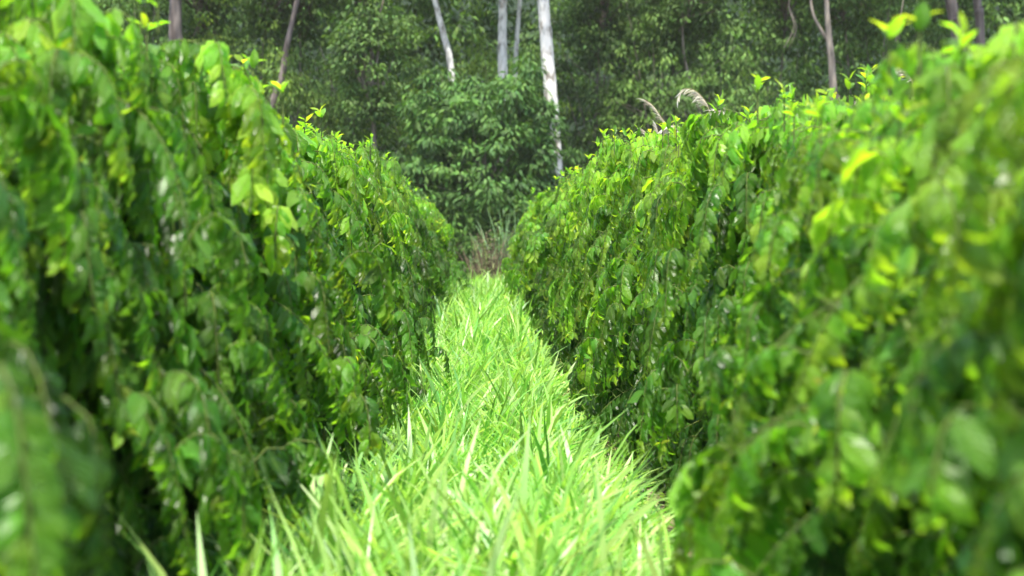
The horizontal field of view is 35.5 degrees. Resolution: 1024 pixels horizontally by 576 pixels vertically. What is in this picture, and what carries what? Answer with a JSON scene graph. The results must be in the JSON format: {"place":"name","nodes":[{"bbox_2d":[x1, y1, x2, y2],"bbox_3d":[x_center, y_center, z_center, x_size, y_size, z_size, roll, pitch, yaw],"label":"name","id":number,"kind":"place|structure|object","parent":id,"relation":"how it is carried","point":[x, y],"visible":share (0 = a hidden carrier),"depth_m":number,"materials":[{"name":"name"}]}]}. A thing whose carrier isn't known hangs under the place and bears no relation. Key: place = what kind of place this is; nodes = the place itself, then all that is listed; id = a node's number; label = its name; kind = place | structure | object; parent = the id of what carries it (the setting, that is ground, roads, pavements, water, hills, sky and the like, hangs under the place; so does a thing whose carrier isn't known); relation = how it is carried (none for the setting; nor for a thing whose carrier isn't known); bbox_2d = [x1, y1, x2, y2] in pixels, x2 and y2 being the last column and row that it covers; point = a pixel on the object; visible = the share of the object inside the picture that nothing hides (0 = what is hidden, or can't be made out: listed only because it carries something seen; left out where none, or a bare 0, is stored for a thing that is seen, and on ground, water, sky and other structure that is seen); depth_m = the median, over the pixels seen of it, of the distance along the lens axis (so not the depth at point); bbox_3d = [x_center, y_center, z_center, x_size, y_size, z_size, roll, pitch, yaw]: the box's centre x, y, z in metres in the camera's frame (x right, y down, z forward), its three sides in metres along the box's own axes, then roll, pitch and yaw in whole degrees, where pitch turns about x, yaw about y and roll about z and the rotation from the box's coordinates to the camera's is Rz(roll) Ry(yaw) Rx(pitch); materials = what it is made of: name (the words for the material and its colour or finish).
{"place":"outdoors","nodes":[
{"label":"outdoors","id":0,"kind":"place"},
{"bbox_2d":[8,0,1023,167],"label":"hill","id":1,"kind":"structure","parent":0,"point":[527,4],"depth_m":120.06,"materials":[{"name":"green plant"}]},
{"bbox_2d":[564,361,670,549],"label":"ground","id":2,"kind":"structure","parent":0,"point":[660,503],"depth_m":10.86,"materials":[{"name":"soil"}]},
{"bbox_2d":[0,57,76,502],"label":"coffee shrub","id":3,"kind":"object","parent":2,"relation":"on","point":[29,127],"visible":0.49,"depth_m":4.13,"materials":[{"name":"green plant"}]},
{"bbox_2d":[0,304,113,575],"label":"coffee shrub","id":4,"kind":"object","parent":2,"relation":"on","point":[49,461],"visible":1,"depth_m":2.46,"materials":[{"name":"green plant"}]},
{"bbox_2d":[0,0,263,575],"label":"coffee shrub","id":5,"kind":"object","parent":2,"relation":"on","point":[113,330],"visible":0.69,"depth_m":4.75,"materials":[{"name":"green plant"}]},
{"bbox_2d":[92,0,198,56],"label":"understory tree","id":6,"kind":"object","parent":2,"relation":"on","point":[133,13],"visible":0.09,"depth_m":59.27,"materials":[{"name":"green plant"}]},
{"bbox_2d":[103,0,197,46],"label":"forest tree","id":7,"kind":"object","parent":2,"relation":"on","point":[160,14],"visible":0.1,"depth_m":62.19,"materials":[{"name":"green plant"}]},
{"bbox_2d":[168,0,182,47],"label":"forest tree","id":8,"kind":"object","parent":2,"relation":"on","point":[175,19],"visible":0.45,"depth_m":57.38,"materials":[{"name":"grey plant"}]},
{"bbox_2d":[26,13,346,575],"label":"coffee shrub","id":9,"kind":"object","parent":2,"relation":"on","point":[180,91],"visible":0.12,"depth_m":5.90,"materials":[{"name":"green plant"}]},
{"bbox_2d":[159,0,247,58],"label":"forest tree","id":10,"kind":"object","parent":2,"relation":"on","point":[200,9],"visible":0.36,"depth_m":63.57,"materials":[{"name":"green plant"}]},
{"bbox_2d":[142,0,299,118],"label":"understory tree","id":11,"kind":"object","parent":2,"relation":"on","point":[237,44],"visible":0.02,"depth_m":62.25,"materials":[{"name":"green plant"}]},
{"bbox_2d":[122,29,395,543],"bbox_3d":[-1.725,0.161,7.072,2.175,2.463,2.518,1,2,20],"label":"coffee shrub","id":12,"kind":"object","parent":2,"relation":"on","point":[286,236],"visible":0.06,"depth_m":7.01,"materials":[{"name":"green plant"}]},
{"bbox_2d":[221,0,312,80],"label":"forest tree","id":13,"kind":"object","parent":2,"relation":"on","point":[260,9],"visible":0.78,"depth_m":62.27,"materials":[{"name":"green plant"}]},
{"bbox_2d":[188,0,361,139],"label":"understory tree","id":14,"kind":"object","parent":2,"relation":"on","point":[294,78],"visible":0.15,"depth_m":58.93,"materials":[{"name":"green plant"}]},
{"bbox_2d":[270,0,299,107],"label":"forest tree","id":15,"kind":"object","parent":2,"relation":"on","point":[287,43],"visible":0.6,"depth_m":57.58,"materials":[{"name":"grey plant"}]},
{"bbox_2d":[257,117,362,513],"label":"coffee shrub","id":16,"kind":"object","parent":2,"relation":"on","point":[339,348],"visible":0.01,"depth_m":8.06,"materials":[{"name":"green plant"}]},
{"bbox_2d":[264,0,356,125],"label":"forest tree","id":17,"kind":"object","parent":2,"relation":"on","point":[311,17],"visible":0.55,"depth_m":63.46,"materials":[{"name":"green plant"}]},
{"bbox_2d":[250,8,406,152],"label":"understory tree","id":18,"kind":"object","parent":2,"relation":"on","point":[300,110],"visible":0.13,"depth_m":60.70,"materials":[{"name":"green plant"}]},
{"bbox_2d":[284,115,402,445],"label":"coffee shrub","id":19,"kind":"object","parent":2,"relation":"on","point":[350,247],"visible":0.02,"depth_m":11.25,"materials":[{"name":"green plant"}]},
{"bbox_2d":[294,125,396,427],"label":"coffee shrub","id":20,"kind":"object","parent":2,"relation":"on","point":[346,178],"visible":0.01,"depth_m":10.47,"materials":[{"name":"green plant"}]},
{"bbox_2d":[287,105,419,481],"bbox_3d":[-1.903,0.124,9.265,2.651,2.548,2.389,0,2,-15],"label":"coffee shrub","id":21,"kind":"object","parent":2,"relation":"on","point":[385,371],"visible":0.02,"depth_m":9.33,"materials":[{"name":"green plant"}]},
{"bbox_2d":[320,0,409,150],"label":"forest tree","id":22,"kind":"object","parent":2,"relation":"on","point":[396,2],"visible":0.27,"depth_m":61.62,"materials":[{"name":"green plant"}]},
{"bbox_2d":[320,131,414,365],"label":"coffee shrub","id":23,"kind":"object","parent":2,"relation":"on","point":[374,159],"visible":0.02,"depth_m":14.83,"materials":[{"name":"green plant"}]},
{"bbox_2d":[318,130,422,366],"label":"coffee shrub","id":24,"kind":"object","parent":2,"relation":"on","point":[403,245],"depth_m":15.72,"materials":[{"name":"green plant"}]},
{"bbox_2d":[310,0,433,162],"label":"understory tree","id":25,"kind":"object","parent":2,"relation":"on","point":[421,61],"visible":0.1,"depth_m":63.41,"materials":[{"name":"green plant"}]},
{"bbox_2d":[319,0,426,149],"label":"forest tree","id":26,"kind":"object","parent":2,"relation":"on","point":[372,93],"visible":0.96,"depth_m":55.38,"materials":[{"name":"green plant"}]},
{"bbox_2d":[294,123,451,417],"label":"coffee shrub","id":27,"kind":"object","parent":2,"relation":"on","point":[404,319],"visible":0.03,"depth_m":12.57,"materials":[{"name":"green plant"}]},
{"bbox_2d":[337,142,427,379],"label":"coffee shrub","id":28,"kind":"object","parent":2,"relation":"on","point":[415,296],"visible":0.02,"depth_m":13.68,"materials":[{"name":"green plant"}]},
{"bbox_2d":[381,164,399,209],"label":"coffee shrub","id":29,"kind":"object","parent":2,"relation":"on","point":[389,184],"depth_m":18.32,"materials":[{"name":"green plant"}]},
{"bbox_2d":[324,26,486,166],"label":"understory tree","id":30,"kind":"object","parent":2,"relation":"on","point":[395,126],"visible":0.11,"depth_m":60.56,"materials":[{"name":"green plant"}]},
{"bbox_2d":[371,150,440,338],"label":"coffee shrub","id":31,"kind":"object","parent":2,"relation":"on","point":[392,169],"visible":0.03,"depth_m":19.00,"materials":[{"name":"green plant"}]},
{"bbox_2d":[385,200,433,314],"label":"coffee shrub","id":32,"kind":"object","parent":2,"relation":"on","point":[417,276],"depth_m":17.25,"materials":[{"name":"green plant"}]},
{"bbox_2d":[391,157,450,311],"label":"coffee shrub","id":33,"kind":"object","parent":2,"relation":"on","point":[418,225],"visible":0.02,"depth_m":20.50,"materials":[{"name":"green plant"}]},
{"bbox_2d":[408,181,449,307],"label":"coffee shrub","id":34,"kind":"object","parent":2,"relation":"on","point":[426,218],"visible":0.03,"depth_m":23.71,"materials":[{"name":"green plant"}]},
{"bbox_2d":[405,177,453,313],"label":"coffee shrub","id":35,"kind":"object","parent":2,"relation":"on","point":[439,258],"visible":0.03,"depth_m":21.45,"materials":[{"name":"green plant"}]},
{"bbox_2d":[409,188,452,291],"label":"coffee shrub","id":36,"kind":"object","parent":2,"relation":"on","point":[433,210],"depth_m":27.04,"materials":[{"name":"green plant"}]},
{"bbox_2d":[411,186,468,257],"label":"understory tree","id":37,"kind":"object","parent":2,"relation":"on","point":[454,211],"visible":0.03,"depth_m":53.36,"materials":[{"name":"green plant"}]},
{"bbox_2d":[427,202,456,285],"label":"coffee shrub","id":38,"kind":"object","parent":2,"relation":"on","point":[441,216],"visible":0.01,"depth_m":29.44,"materials":[{"name":"green plant"}]},
{"bbox_2d":[417,195,469,291],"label":"coffee shrub","id":39,"kind":"object","parent":2,"relation":"on","point":[451,259],"visible":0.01,"depth_m":28.26,"materials":[{"name":"green plant"}]},
{"bbox_2d":[378,146,510,260],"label":"understory tree","id":40,"kind":"object","parent":2,"relation":"on","point":[466,166],"visible":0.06,"depth_m":54.48,"materials":[{"name":"green plant"}]},
{"bbox_2d":[416,199,474,304],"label":"coffee shrub","id":41,"kind":"object","parent":2,"relation":"on","point":[442,239],"visible":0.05,"depth_m":24.86,"materials":[{"name":"green plant"}]},
{"bbox_2d":[432,0,463,200],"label":"forest tree","id":42,"kind":"object","parent":2,"relation":"on","point":[445,42],"visible":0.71,"depth_m":58.64,"materials":[{"name":"grey plant"}]},
{"bbox_2d":[434,204,469,277],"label":"coffee shrub","id":43,"kind":"object","parent":2,"relation":"on","point":[455,246],"visible":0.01,"depth_m":36.27,"materials":[{"name":"green plant"}]},
{"bbox_2d":[110,263,795,575],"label":"grass","id":44,"kind":"structure","parent":2,"relation":"on","point":[488,466],"depth_m":6.99,"materials":[{"name":"green plant"}]},
{"bbox_2d":[447,221,500,281],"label":"understory tree","id":45,"kind":"object","parent":2,"relation":"on","point":[466,246],"visible":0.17,"depth_m":51.81,"materials":[{"name":"green plant"}]},
{"bbox_2d":[393,54,570,270],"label":"understory tree","id":46,"kind":"object","parent":2,"relation":"on","point":[470,123],"visible":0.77,"depth_m":52.81,"materials":[{"name":"green plant"}]},
{"bbox_2d":[456,225,513,283],"bbox_3d":[-0.659,-0.420,36.618,2.011,2.127,2.773,1,2,22],"label":"dry brush","id":47,"kind":"object","parent":2,"relation":"on","point":[485,262],"visible":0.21,"depth_m":36.31,"materials":[{"name":"brown plant"}]},
{"bbox_2d":[454,201,519,276],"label":"reed clump","id":48,"kind":"object","parent":2,"relation":"on","point":[501,237],"visible":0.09,"depth_m":38.71,"materials":[{"name":"brown plant"}]},
{"bbox_2d":[403,0,579,156],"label":"understory tree","id":49,"kind":"object","parent":2,"relation":"on","point":[477,49],"visible":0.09,"depth_m":62.55,"materials":[{"name":"green plant"}]},
{"bbox_2d":[475,217,521,257],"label":"understory tree","id":50,"kind":"object","parent":2,"relation":"on","point":[504,225],"visible":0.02,"depth_m":52.10,"materials":[{"name":"green plant"}]},
{"bbox_2d":[498,0,508,193],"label":"forest tree","id":51,"kind":"object","parent":2,"relation":"on","point":[502,40],"visible":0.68,"depth_m":59.63,"materials":[{"name":"grey plant"}]},
{"bbox_2d":[509,0,521,192],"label":"forest tree","id":52,"kind":"object","parent":2,"relation":"on","point":[517,31],"visible":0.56,"depth_m":61.19,"materials":[{"name":"grey plant"}]},
{"bbox_2d":[501,200,532,279],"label":"coffee shrub","id":53,"kind":"object","parent":2,"relation":"on","point":[522,218],"visible":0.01,"depth_m":36.17,"materials":[{"name":"green plant"}]},
{"bbox_2d":[429,0,618,169],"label":"understory tree","id":54,"kind":"object","parent":2,"relation":"on","point":[533,47],"visible":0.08,"depth_m":67.16,"materials":[{"name":"green plant"}]},
{"bbox_2d":[500,197,547,294],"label":"coffee shrub","id":55,"kind":"object","parent":2,"relation":"on","point":[516,239],"visible":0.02,"depth_m":28.48,"materials":[{"name":"green plant"}]},
{"bbox_2d":[506,188,546,279],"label":"coffee shrub","id":56,"kind":"object","parent":2,"relation":"on","point":[528,210],"visible":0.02,"depth_m":29.15,"materials":[{"name":"green plant"}]},
{"bbox_2d":[510,198,551,300],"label":"coffee shrub","id":57,"kind":"object","parent":2,"relation":"on","point":[538,228],"visible":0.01,"depth_m":24.85,"materials":[{"name":"green plant"}]},
{"bbox_2d":[476,144,589,200],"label":"understory tree","id":58,"kind":"object","parent":2,"relation":"on","point":[575,151],"visible":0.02,"depth_m":56.62,"materials":[{"name":"green plant"}]},
{"bbox_2d":[514,186,553,301],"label":"coffee shrub","id":59,"kind":"object","parent":2,"relation":"on","point":[541,198],"visible":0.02,"depth_m":26.29,"materials":[{"name":"green plant"}]},
{"bbox_2d":[503,173,572,336],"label":"coffee shrub","id":60,"kind":"object","parent":2,"relation":"on","point":[547,280],"visible":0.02,"depth_m":20.50,"materials":[{"name":"green plant"}]},
{"bbox_2d":[508,165,586,358],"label":"coffee shrub","id":61,"kind":"object","parent":2,"relation":"on","point":[557,223],"visible":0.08,"depth_m":18.14,"materials":[{"name":"green plant"}]},
{"bbox_2d":[537,0,562,181],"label":"forest tree","id":62,"kind":"object","parent":2,"relation":"on","point":[546,43],"visible":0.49,"depth_m":55.64,"materials":[{"name":"white plant"}]},
{"bbox_2d":[519,167,583,295],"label":"coffee shrub","id":63,"kind":"object","parent":2,"relation":"on","point":[528,234],"depth_m":21.40,"materials":[{"name":"green plant"}]},
{"bbox_2d":[539,168,594,362],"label":"coffee shrub","id":64,"kind":"object","parent":2,"relation":"on","point":[556,335],"visible":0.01,"depth_m":17.23,"materials":[{"name":"green plant"}]},
{"bbox_2d":[546,150,598,377],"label":"coffee shrub","id":65,"kind":"object","parent":2,"relation":"on","point":[571,349],"visible":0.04,"depth_m":15.94,"materials":[{"name":"green plant"}]},
{"bbox_2d":[550,0,642,147],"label":"forest tree","id":66,"kind":"object","parent":2,"relation":"on","point":[602,17],"visible":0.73,"depth_m":64.44,"materials":[{"name":"green plant"}]},
{"bbox_2d":[523,0,670,178],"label":"understory tree","id":67,"kind":"object","parent":2,"relation":"on","point":[590,61],"visible":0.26,"depth_m":64.94,"materials":[{"name":"green plant"}]},
{"bbox_2d":[558,128,661,369],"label":"coffee shrub","id":68,"kind":"object","parent":2,"relation":"on","point":[574,216],"visible":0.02,"depth_m":14.90,"materials":[{"name":"green plant"}]},
{"bbox_2d":[561,125,682,422],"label":"coffee shrub","id":69,"kind":"object","parent":2,"relation":"on","point":[585,293],"visible":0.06,"depth_m":13.75,"materials":[{"name":"green plant"}]},
{"bbox_2d":[570,125,679,423],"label":"coffee shrub","id":70,"kind":"object","parent":2,"relation":"on","point":[647,162],"depth_m":12.58,"materials":[{"name":"green plant"}]},
{"bbox_2d":[557,357,710,556],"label":"leaf litter","id":71,"kind":"object","parent":2,"relation":"on","point":[662,507],"depth_m":10.09,"materials":[{"name":"brown plant"}]},
{"bbox_2d":[550,358,723,557],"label":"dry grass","id":72,"kind":"structure","parent":2,"relation":"on","point":[669,529],"depth_m":10.20,"materials":[{"name":"green plant"}]},
{"bbox_2d":[638,98,664,121],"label":"plume grass","id":73,"kind":"object","parent":2,"relation":"on","point":[658,114],"depth_m":16.58,"materials":[{"name":"plant"}]},
{"bbox_2d":[570,0,745,163],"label":"understory tree","id":74,"kind":"object","parent":2,"relation":"on","point":[640,32],"visible":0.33,"depth_m":62.38,"materials":[{"name":"green plant"}]},
{"bbox_2d":[572,115,747,463],"bbox_3d":[1.569,0.014,11.649,2.272,2.638,2.077,0,2,14],"label":"coffee shrub","id":75,"kind":"object","parent":2,"relation":"on","point":[628,280],"visible":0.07,"depth_m":11.63,"materials":[{"name":"green plant"}]},
{"bbox_2d":[658,125,678,135],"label":"plume grass","id":76,"kind":"object","parent":2,"relation":"on","point":[665,130],"depth_m":15.38,"materials":[{"name":"plant"}]},
{"bbox_2d":[587,111,756,497],"bbox_3d":[1.431,0.092,10.605,1.846,2.585,1.861,0,2,13],"label":"coffee shrub","id":77,"kind":"object","parent":2,"relation":"on","point":[612,356],"visible":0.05,"depth_m":10.59,"materials":[{"name":"green plant"}]},
{"bbox_2d":[643,0,722,124],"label":"forest tree","id":78,"kind":"object","parent":2,"relation":"on","point":[686,29],"visible":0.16,"depth_m":63.55,"materials":[{"name":"green plant"}]},
{"bbox_2d":[634,0,746,116],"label":"forest tree","id":79,"kind":"object","parent":2,"relation":"on","point":[686,7],"visible":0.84,"depth_m":61.62,"materials":[{"name":"green plant"}]},
{"bbox_2d":[607,0,811,132],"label":"understory tree","id":80,"kind":"object","parent":2,"relation":"on","point":[701,82],"visible":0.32,"depth_m":60.80,"materials":[{"name":"green plant"}]},
{"bbox_2d":[710,79,793,125],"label":"understory tree","id":81,"kind":"object","parent":2,"relation":"on","point":[754,107],"depth_m":58.59,"materials":[{"name":"green plant"}]},
{"bbox_2d":[624,64,904,520],"bbox_3d":[1.728,0.078,9.380,2.019,2.635,1.936,-1,2,-24],"label":"coffee shrub","id":82,"kind":"object","parent":2,"relation":"on","point":[709,146],"visible":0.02,"depth_m":9.40,"materials":[{"name":"green plant"}]},
{"bbox_2d":[627,64,903,556],"bbox_3d":[1.756,0.166,8.267,2.233,2.463,2.013,0,2,-16],"label":"coffee shrub","id":83,"kind":"object","parent":2,"relation":"on","point":[726,237],"visible":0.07,"depth_m":7.97,"materials":[{"name":"green plant"}]},
{"bbox_2d":[668,0,875,121],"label":"understory tree","id":84,"kind":"object","parent":2,"relation":"on","point":[795,78],"visible":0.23,"depth_m":63.77,"materials":[{"name":"green plant"}]},
{"bbox_2d":[733,0,823,98],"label":"forest tree","id":85,"kind":"object","parent":2,"relation":"on","point":[781,14],"visible":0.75,"depth_m":63.90,"materials":[{"name":"green plant"}]},
{"bbox_2d":[671,84,914,551],"bbox_3d":[1.742,0.221,7.119,1.904,2.333,2.204,0,2,-17],"label":"coffee shrub","id":86,"kind":"object","parent":2,"relation":"on","point":[795,139],"visible":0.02,"depth_m":7.27,"materials":[{"name":"green plant"}]},
{"bbox_2d":[717,121,873,538],"bbox_3d":[1.643,0.347,5.982,1.860,2.058,2.002,1,2,25],"label":"coffee shrub","id":87,"kind":"object","parent":2,"relation":"on","point":[776,207],"depth_m":5.94,"materials":[{"name":"green plant"}]},
{"bbox_2d":[667,97,948,575],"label":"coffee shrub","id":88,"kind":"object","parent":2,"relation":"on","point":[767,314],"visible":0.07,"depth_m":5.00,"materials":[{"name":"green plant"}]},
{"bbox_2d":[809,0,836,100],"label":"forest tree","id":89,"kind":"object","parent":2,"relation":"on","point":[827,36],"visible":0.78,"depth_m":56.87,"materials":[{"name":"beige plant"}]},
{"bbox_2d":[784,0,796,47],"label":"hanging vine","id":90,"kind":"object","parent":89,"relation":"hanging from","point":[793,24],"visible":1,"depth_m":55.92,"materials":[{"name":"beige plant"}]},
{"bbox_2d":[793,0,894,91],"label":"forest tree","id":91,"kind":"object","parent":2,"relation":"on","point":[818,10],"visible":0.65,"depth_m":61.56,"materials":[{"name":"green plant"}]},
{"bbox_2d":[666,1,1023,575],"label":"coffee shrub","id":92,"kind":"object","parent":2,"relation":"on","point":[889,278],"visible":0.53,"depth_m":3.77,"materials":[{"name":"green plant"}]},
{"bbox_2d":[805,0,950,102],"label":"understory tree","id":93,"kind":"object","parent":2,"relation":"on","point":[937,35],"visible":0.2,"depth_m":60.56,"materials":[{"name":"green plant"}]},
{"bbox_2d":[896,68,913,99],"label":"plume grass","id":94,"kind":"object","parent":2,"relation":"on","point":[900,73],"depth_m":11.00,"materials":[{"name":"plant"}]},
{"bbox_2d":[840,0,972,101],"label":"understory tree","id":95,"kind":"object","parent":2,"relation":"on","point":[925,50],"visible":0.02,"depth_m":62.36,"materials":[{"name":"green plant"}]},
{"bbox_2d":[847,54,1023,575],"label":"coffee shrub","id":96,"kind":"object","parent":2,"relation":"on","point":[985,444],"visible":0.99,"depth_m":2.60,"materials":[{"name":"green plant"}]},
{"bbox_2d":[945,0,965,52],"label":"forest tree","id":97,"kind":"object","parent":2,"relation":"on","point":[952,9],"visible":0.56,"depth_m":56.82,"materials":[{"name":"grey plant"}]},
{"bbox_2d":[888,0,1023,93],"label":"understory tree","id":98,"kind":"object","parent":2,"relation":"on","point":[986,42],"depth_m":60.53,"materials":[{"name":"green plant"}]},
{"bbox_2d":[907,0,1005,98],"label":"forest tree","id":99,"kind":"object","parent":2,"relation":"on","point":[940,16],"visible":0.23,"depth_m":62.53,"materials":[{"name":"green plant"}]},
{"bbox_2d":[973,0,984,45],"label":"forest tree","id":100,"kind":"object","parent":2,"relation":"on","point":[978,8],"visible":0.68,"depth_m":57.88,"materials":[{"name":"grey plant"}]},
{"bbox_2d":[675,88,709,111],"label":"plume grass","id":101,"kind":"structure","parent":0,"point":[692,93],"depth_m":16.18,"materials":[{"name":"plant"}]},
{"label":"far ground","id":102,"kind":"structure","parent":0,"visible":0},
{"bbox_2d":[3,0,1023,191],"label":"woodland","id":103,"kind":"object","parent":102,"relation":"on","point":[458,32],"visible":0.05,"depth_m":72.44,"materials":[{"name":"green plant"}]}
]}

